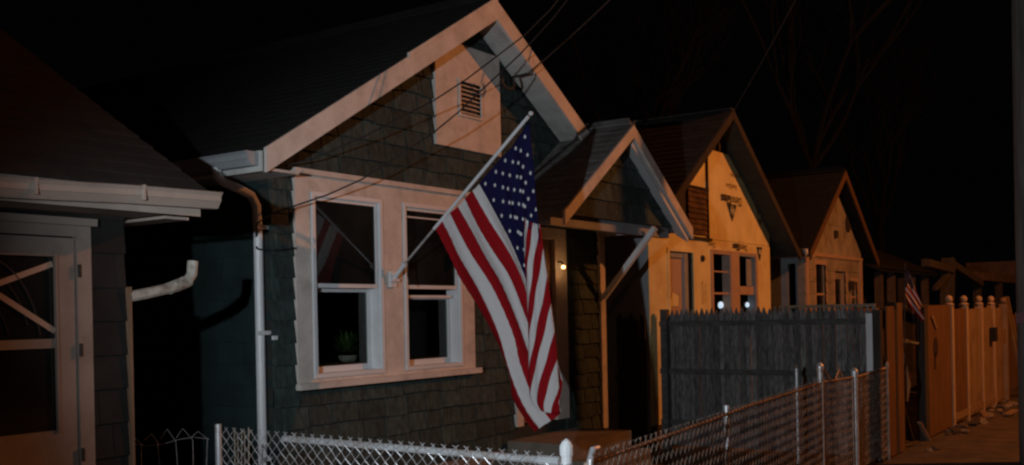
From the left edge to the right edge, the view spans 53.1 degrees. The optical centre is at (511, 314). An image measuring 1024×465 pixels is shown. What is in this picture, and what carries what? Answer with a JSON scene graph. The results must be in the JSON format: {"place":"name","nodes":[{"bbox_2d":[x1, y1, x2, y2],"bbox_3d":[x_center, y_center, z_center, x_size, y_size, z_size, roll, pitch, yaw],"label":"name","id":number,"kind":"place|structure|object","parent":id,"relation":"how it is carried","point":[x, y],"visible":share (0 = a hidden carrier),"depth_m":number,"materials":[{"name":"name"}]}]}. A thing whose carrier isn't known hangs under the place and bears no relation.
{"place":"outdoors","nodes":[
{"label":"outdoors","id":0,"kind":"place"},
{"bbox_2d":[0,29,222,464],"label":"house","id":1,"kind":"structure","parent":0,"point":[83,176],"depth_m":5.54,"materials":[{"name":"brown"}]},
{"bbox_2d":[0,234,84,464],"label":"storm door","id":2,"kind":"structure","parent":1,"relation":"in","point":[39,407],"depth_m":5.40,"materials":[{"name":"beige paint"}]},
{"bbox_2d":[0,0,1015,308],"label":"sky","id":3,"kind":"structure","parent":0,"point":[953,196],"materials":[{"name":"black"}]},
{"bbox_2d":[764,166,878,400],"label":"house","id":4,"kind":"structure","parent":0,"point":[822,213],"depth_m":19.43,"materials":[{"name":"beige paint"}]},
{"bbox_2d":[814,260,827,325],"bbox_3d":[5.709,-0.370,19.004,0.069,1.260,0.740,-1,0,34],"label":"window","id":5,"kind":"structure","parent":4,"relation":"in","point":[818,273],"depth_m":19.10,"materials":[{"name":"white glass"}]},
{"bbox_2d":[835,272,842,310],"bbox_3d":[6.366,0.217,20.006,0.030,2.080,0.680,-1,0,34],"label":"door","id":6,"kind":"structure","parent":4,"relation":"in","point":[838,275],"depth_m":20.10,"materials":[{"name":"beige paint"}]},
{"bbox_2d":[850,278,858,308],"bbox_3d":[6.919,-0.345,20.770,0.069,0.760,0.560,-1,0,34],"label":"window","id":7,"kind":"structure","parent":4,"relation":"in","point":[853,297],"depth_m":20.89,"materials":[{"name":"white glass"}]},
{"bbox_2d":[651,373,1017,464],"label":"yard","id":8,"kind":"structure","parent":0,"point":[911,406],"depth_m":12.74,"materials":[{"name":"soil"}]},
{"bbox_2d":[234,427,248,464],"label":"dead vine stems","id":9,"kind":"object","parent":8,"relation":"on","point":[241,449],"visible":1,"depth_m":6.82,"materials":[{"name":"brown plant"}]},
{"bbox_2d":[77,0,692,464],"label":"house","id":10,"kind":"structure","parent":8,"relation":"on","point":[239,332],"depth_m":9.24,"materials":[{"name":"green"}]},
{"bbox_2d":[256,246,295,250],"bbox_3d":[-1.831,-0.507,7.964,0.355,0.042,0.064,-1,0,-40],"label":"wall cable","id":11,"kind":"object","parent":10,"relation":"attached to","point":[276,249],"depth_m":7.93,"materials":[{"name":"black rubber"}]},
{"bbox_2d":[328,330,364,361],"bbox_3d":[-1.444,0.271,8.995,0.258,0.297,0.399,-1,0,15],"label":"houseplant","id":12,"kind":"object","parent":10,"relation":"on","point":[348,343],"visible":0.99,"depth_m":8.95,"materials":[{"name":"green plant"}]},
{"bbox_2d":[310,191,385,378],"bbox_3d":[-1.512,-0.249,8.739,0.360,1.538,0.960,-1,0,34],"label":"window","id":13,"kind":"structure","parent":10,"relation":"in","point":[347,247],"depth_m":8.72,"materials":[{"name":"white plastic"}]},
{"bbox_2d":[402,202,463,369],"bbox_3d":[-0.868,-0.263,9.680,0.360,1.538,0.960,-1,0,34],"label":"window","id":14,"kind":"structure","parent":10,"relation":"in","point":[431,267],"depth_m":9.62,"materials":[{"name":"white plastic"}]},
{"bbox_2d":[388,111,561,430],"bbox_3d":[-0.356,-0.333,8.608,1.722,2.580,0.138,-1,0,34],"label":"flag","id":15,"kind":"object","parent":10,"relation":"attached to","point":[502,275],"visible":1,"depth_m":8.34,"materials":[{"name":"fabric"}]},
{"bbox_2d":[524,239,551,422],"bbox_3d":[0.276,0.167,11.078,0.132,1.975,0.680,-1,0,34],"label":"door","id":16,"kind":"structure","parent":10,"relation":"in","point":[546,243],"depth_m":11.33,"materials":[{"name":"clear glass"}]},
{"bbox_2d":[215,424,573,464],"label":"chain link fence","id":17,"kind":"object","parent":8,"relation":"on","point":[566,451],"visible":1,"depth_m":6.04,"materials":[{"name":"galvanised wire"},{"name":"galvanised steel"}]},
{"bbox_2d":[136,428,207,464],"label":"wire fence","id":18,"kind":"object","parent":17,"relation":"attached to","point":[168,442],"visible":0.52,"depth_m":6.79,"materials":[{"name":"grey metal"}]},
{"bbox_2d":[604,108,800,448],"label":"house","id":19,"kind":"structure","parent":8,"relation":"on","point":[708,165],"depth_m":14.73,"materials":[{"name":"yellow wood"}]},
{"bbox_2d":[670,252,688,315],"bbox_3d":[2.273,0.252,14.109,0.080,2.200,0.635,-1,0,34],"label":"door","id":20,"kind":"structure","parent":19,"relation":"in","point":[678,264],"depth_m":14.19,"materials":[{"name":"grey paint"}]},
{"bbox_2d":[714,302,723,308],"bbox_3d":[3.019,0.775,15.602,0.522,1.925,0.526,-1,0,34],"label":"work light","id":21,"kind":"object","parent":19,"relation":"in","point":[720,305],"visible":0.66,"depth_m":15.48,"materials":[{"name":"white glass"}]},
{"bbox_2d":[713,251,731,314],"bbox_3d":[3.090,-0.270,15.321,0.135,1.306,0.696,-1,0,34],"label":"window","id":22,"kind":"structure","parent":19,"relation":"in","point":[726,257],"depth_m":15.57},
{"bbox_2d":[740,302,748,307],"bbox_3d":[3.624,0.767,16.485,0.522,1.915,0.526,-1,0,34],"label":"work light","id":23,"kind":"object","parent":19,"relation":"in","point":[744,304],"visible":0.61,"depth_m":16.37,"materials":[{"name":"white glass"}]},
{"bbox_2d":[739,254,756,319],"bbox_3d":[3.660,-0.282,16.154,0.135,1.306,0.716,-1,0,34],"label":"window","id":24,"kind":"structure","parent":19,"relation":"in","point":[750,288],"depth_m":16.39,"materials":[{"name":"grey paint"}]},
{"bbox_2d":[659,303,884,462],"bbox_3d":[3.125,0.817,12.643,2.838,1.835,0.175,-1,0,34],"label":"picket fence","id":25,"kind":"object","parent":8,"relation":"on","point":[718,353],"visible":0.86,"depth_m":12.67,"materials":[{"name":"grey wood"}]},
{"bbox_2d":[794,365,799,463],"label":"steel post","id":26,"kind":"object","parent":8,"relation":"on","point":[796,368],"visible":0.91,"depth_m":11.86,"materials":[{"name":"metal"}]},
{"bbox_2d":[740,0,920,168],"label":"bare tree","id":27,"kind":"object","parent":8,"relation":"on","point":[814,159],"visible":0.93,"depth_m":28.66,"materials":[{"name":"brown plant"}]},
{"bbox_2d":[764,0,976,270],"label":"bare tree","id":28,"kind":"object","parent":8,"relation":"on","point":[879,217],"visible":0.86,"depth_m":35.30,"materials":[{"name":"brown plant"}]},
{"bbox_2d":[883,338,918,444],"bbox_3d":[4.984,0.973,13.346,0.584,1.414,1.136,-1,0,34],"label":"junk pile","id":29,"kind":"object","parent":8,"relation":"on","point":[908,430],"visible":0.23,"depth_m":13.19,"materials":[{"name":"brown wood"}]},
{"bbox_2d":[921,257,983,304],"bbox_3d":[9.231,0.232,21.411,0.270,2.799,5.460,-1,0,34],"label":"timber frame","id":30,"kind":"object","parent":8,"relation":"on","point":[948,268],"visible":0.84,"depth_m":20.97,"materials":[{"name":"brown wood"}]},
{"bbox_2d":[966,261,1016,311],"bbox_3d":[12.158,0.070,26.582,1.220,2.950,7.200,-1,0,34],"label":"beam stand","id":31,"kind":"object","parent":8,"relation":"on","point":[999,273],"visible":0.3,"depth_m":27.57,"materials":[{"name":"brown wood"}]},
{"bbox_2d":[1008,313,1017,390],"bbox_3d":[11.406,0.740,22.853,0.030,1.643,7.980,-1,0,34],"label":"board fence","id":32,"kind":"object","parent":8,"relation":"on","point":[1013,375],"visible":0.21,"depth_m":21.51,"materials":[{"name":"brown wood"}]},
{"bbox_2d":[862,249,937,379],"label":"house","id":33,"kind":"structure","parent":0,"point":[879,288],"depth_m":24.45,"materials":[{"name":"brown wood"}]},
{"bbox_2d":[866,286,872,307],"bbox_3d":[8.730,0.167,25.052,0.010,1.700,0.800,-1,0,34],"label":"window","id":34,"kind":"structure","parent":33,"relation":"in","point":[869,289],"depth_m":25.12,"materials":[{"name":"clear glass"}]},
{"bbox_2d":[872,309,1023,464],"bbox_3d":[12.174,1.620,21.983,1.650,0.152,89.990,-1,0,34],"label":"sidewalk","id":35,"kind":"structure","parent":0,"point":[994,440],"depth_m":12.96,"materials":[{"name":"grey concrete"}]},
{"bbox_2d":[584,362,824,464],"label":"chain link fence","id":36,"kind":"object","parent":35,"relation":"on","point":[591,459],"visible":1,"depth_m":7.87,"materials":[{"name":"metal"}]},
{"bbox_2d":[823,365,854,464],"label":"chain link gate","id":37,"kind":"structure","parent":36,"relation":"attached to","point":[841,380],"depth_m":10.39,"materials":[{"name":"metal"}]},
{"bbox_2d":[799,445,874,464],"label":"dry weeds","id":38,"kind":"object","parent":35,"relation":"on","point":[844,459],"visible":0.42,"depth_m":11.15,"materials":[{"name":"brown plant"}]},
{"bbox_2d":[851,362,890,464],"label":"chain link fence","id":39,"kind":"object","parent":35,"relation":"on","point":[856,392],"visible":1,"depth_m":11.35,"materials":[{"name":"metal"}]},
{"bbox_2d":[841,304,929,440],"bbox_3d":[5.022,0.787,13.583,0.770,1.815,1.730,-1,0,34],"label":"doorway frame","id":40,"kind":"object","parent":35,"relation":"on","point":[922,374],"visible":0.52,"depth_m":13.63,"materials":[{"name":"brown wood"}]},
{"bbox_2d":[882,303,904,456],"bbox_3d":[4.606,0.774,12.371,0.075,1.820,0.800,-1,0,34],"label":"board fence","id":41,"kind":"object","parent":35,"relation":"on","point":[894,338],"visible":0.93,"depth_m":12.35,"materials":[{"name":"brown wood"}]},
{"bbox_2d":[903,263,923,346],"bbox_3d":[5.044,-0.120,12.864,0.055,1.032,0.712,-1,0,40],"label":"flag","id":42,"kind":"object","parent":41,"relation":"attached to","point":[910,292],"visible":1,"depth_m":12.79,"materials":[{"name":"multicoloured fabric"}]},
{"bbox_2d":[917,422,930,440],"bbox_3d":[5.269,1.500,13.091,0.050,0.275,0.298,-1,0,45],"label":"broken slat","id":43,"kind":"object","parent":35,"relation":"on","point":[924,431],"visible":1,"depth_m":13.08,"materials":[{"name":"brown wood"}]},
{"bbox_2d":[931,445,939,449],"bbox_3d":[5.303,1.675,12.822,0.116,0.067,0.185,-1,0,34],"label":"rubble lump","id":44,"kind":"object","parent":35,"relation":"on","point":[935,447],"visible":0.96,"depth_m":12.76,"materials":[{"name":"brown stone"}]},
{"bbox_2d":[926,305,952,436],"bbox_3d":[5.997,0.760,14.388,0.090,1.770,1.460,-1,0,34],"label":"plywood fence","id":45,"kind":"object","parent":35,"relation":"on","point":[940,367],"visible":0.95,"depth_m":14.34,"materials":[{"name":"brown wood"}]},
{"bbox_2d":[947,427,961,432],"bbox_3d":[6.182,1.621,14.311,0.100,0.064,0.210,-1,0,-4],"label":"wood scrap","id":46,"kind":"object","parent":35,"relation":"on","point":[954,430],"visible":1,"depth_m":14.29,"materials":[{"name":"brown wood"}]},
{"bbox_2d":[944,295,968,426],"bbox_3d":[6.701,0.688,15.436,0.169,1.943,1.094,-1,0,34],"label":"vinyl fence section","id":47,"kind":"object","parent":35,"relation":"on","point":[959,367],"visible":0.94,"depth_m":15.34,"materials":[{"name":"brown vinyl plastic"}]},
{"bbox_2d":[954,424,968,428],"bbox_3d":[6.523,1.640,14.862,0.207,0.091,0.192,-1,0,34],"label":"rubble lump","id":48,"kind":"object","parent":35,"relation":"on","point":[961,426],"visible":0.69,"depth_m":14.80,"materials":[{"name":"stone"}]},
{"bbox_2d":[958,295,983,420],"bbox_3d":[7.359,0.674,16.397,0.169,1.943,1.264,-1,0,34],"label":"vinyl fence section","id":49,"kind":"object","parent":35,"relation":"on","point":[975,403],"visible":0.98,"depth_m":16.28,"materials":[{"name":"white plastic"}]},
{"bbox_2d":[970,418,980,424],"bbox_3d":[6.914,1.605,15.286,0.100,0.065,0.401,-1,0,32],"label":"wood scrap","id":50,"kind":"object","parent":35,"relation":"on","point":[975,421],"visible":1,"depth_m":15.24,"materials":[{"name":"brown wood"}]},
{"bbox_2d":[978,418,987,423],"bbox_3d":[7.098,1.633,15.517,0.200,0.117,0.294,-1,0,9],"label":"rubble lump","id":51,"kind":"object","parent":35,"relation":"on","point":[983,421],"visible":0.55,"depth_m":15.42,"materials":[{"name":"stone"}]},
{"bbox_2d":[974,296,995,412],"bbox_3d":[8.028,0.660,17.375,0.169,1.943,1.134,-1,0,34],"label":"vinyl fence section","id":52,"kind":"object","parent":35,"relation":"on","point":[988,398],"visible":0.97,"depth_m":17.23,"materials":[{"name":"white plastic"}]},
{"bbox_2d":[990,327,997,341],"bbox_3d":[8.246,0.347,17.520,0.084,0.240,0.220,-1,0,34],"label":"black box","id":53,"kind":"object","parent":52,"relation":"attached to","point":[993,334],"visible":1,"depth_m":17.44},
{"bbox_2d":[980,411,989,417],"bbox_3d":[7.513,1.593,16.260,0.100,0.065,0.502,-1,0,19],"label":"wood scrap","id":54,"kind":"object","parent":35,"relation":"on","point":[984,414],"visible":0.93,"depth_m":16.20,"materials":[{"name":"brown wood"}]},
{"bbox_2d":[982,412,994,418],"bbox_3d":[7.566,1.621,16.270,0.186,0.132,0.261,-1,0,34],"label":"rubble lump","id":55,"kind":"object","parent":35,"relation":"on","point":[992,415],"visible":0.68,"depth_m":16.18,"materials":[{"name":"stone"}]},
{"bbox_2d":[987,296,1005,406],"bbox_3d":[8.627,0.648,18.250,0.169,1.943,1.014,-1,0,34],"label":"vinyl fence section","id":56,"kind":"object","parent":35,"relation":"on","point":[999,393],"visible":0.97,"depth_m":18.12,"materials":[{"name":"plastic"}]},
{"bbox_2d":[999,297,1008,402],"bbox_3d":[8.986,0.653,18.703,0.130,1.918,0.120,-1,0,34],"label":"end post","id":57,"kind":"object","parent":35,"relation":"on","point":[1003,306],"visible":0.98,"depth_m":18.64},
{"bbox_2d":[1002,403,1012,407],"bbox_3d":[8.599,1.594,17.793,0.191,0.086,0.277,-1,0,34],"label":"rubble lump","id":58,"kind":"object","parent":35,"relation":"on","point":[1006,405],"visible":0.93,"depth_m":17.71,"materials":[{"name":"stone"}]},
{"bbox_2d":[1003,409,1017,415],"bbox_3d":[8.028,1.582,16.482,0.100,0.065,0.437,-1,0,43],"label":"wood scrap","id":59,"kind":"object","parent":35,"relation":"on","point":[1010,412],"visible":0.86,"depth_m":16.43,"materials":[{"name":"brown wood"}]},
{"bbox_2d":[1004,296,1017,366],"bbox_3d":[9.505,0.636,19.347,0.864,1.946,0.051,-1,0,-41],"label":"leaning board","id":60,"kind":"object","parent":35,"relation":"on","point":[1012,334],"visible":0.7,"depth_m":19.25,"materials":[{"name":"brown wood"}]},
{"bbox_2d":[1007,296,1016,347],"bbox_3d":[9.689,0.632,19.615,0.911,1.947,0.049,-1,0,-42],"label":"leaning board","id":61,"kind":"object","parent":35,"relation":"on","point":[1012,319],"visible":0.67,"depth_m":19.44,"materials":[{"name":"brown wood"}]},
{"bbox_2d":[1007,401,1017,405],"bbox_3d":[8.850,1.593,18.068,0.207,0.106,0.246,-1,0,34],"label":"rubble lump","id":62,"kind":"object","parent":35,"relation":"on","point":[1013,403],"visible":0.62,"depth_m":18.00,"materials":[{"name":"stone"}]},
{"bbox_2d":[1011,0,1023,463],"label":"utility pole","id":63,"kind":"object","parent":35,"relation":"on","point":[1017,15],"visible":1,"depth_m":11.46,"materials":[{"name":"brown wood"}]},
{"bbox_2d":[255,0,566,236],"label":"drop cable","id":64,"kind":"object","parent":63,"relation":"attached to","point":[484,87],"visible":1,"depth_m":8.39,"materials":[{"name":"black rubber"}]},
{"bbox_2d":[274,0,557,168],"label":"drop cable","id":65,"kind":"object","parent":63,"relation":"attached to","point":[422,105],"visible":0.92,"depth_m":8.40,"materials":[{"name":"black rubber"}]},
{"bbox_2d":[528,0,609,73],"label":"service cable","id":66,"kind":"object","parent":63,"relation":"attached to","point":[571,35],"visible":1,"depth_m":10.44,"materials":[{"name":"black rubber"}]},
{"bbox_2d":[501,72,527,89],"bbox_3d":[0.005,-2.338,10.274,0.335,0.192,0.110,-1,0,-34],"label":"drip loop","id":67,"kind":"object","parent":66,"relation":"hanging from","point":[514,82],"visible":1,"depth_m":10.30,"materials":[{"name":"black rubber"}]},
{"bbox_2d":[735,0,795,107],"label":"service cable","id":68,"kind":"object","parent":63,"relation":"attached to","point":[765,54],"visible":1,"depth_m":14.39,"materials":[{"name":"black rubber"}]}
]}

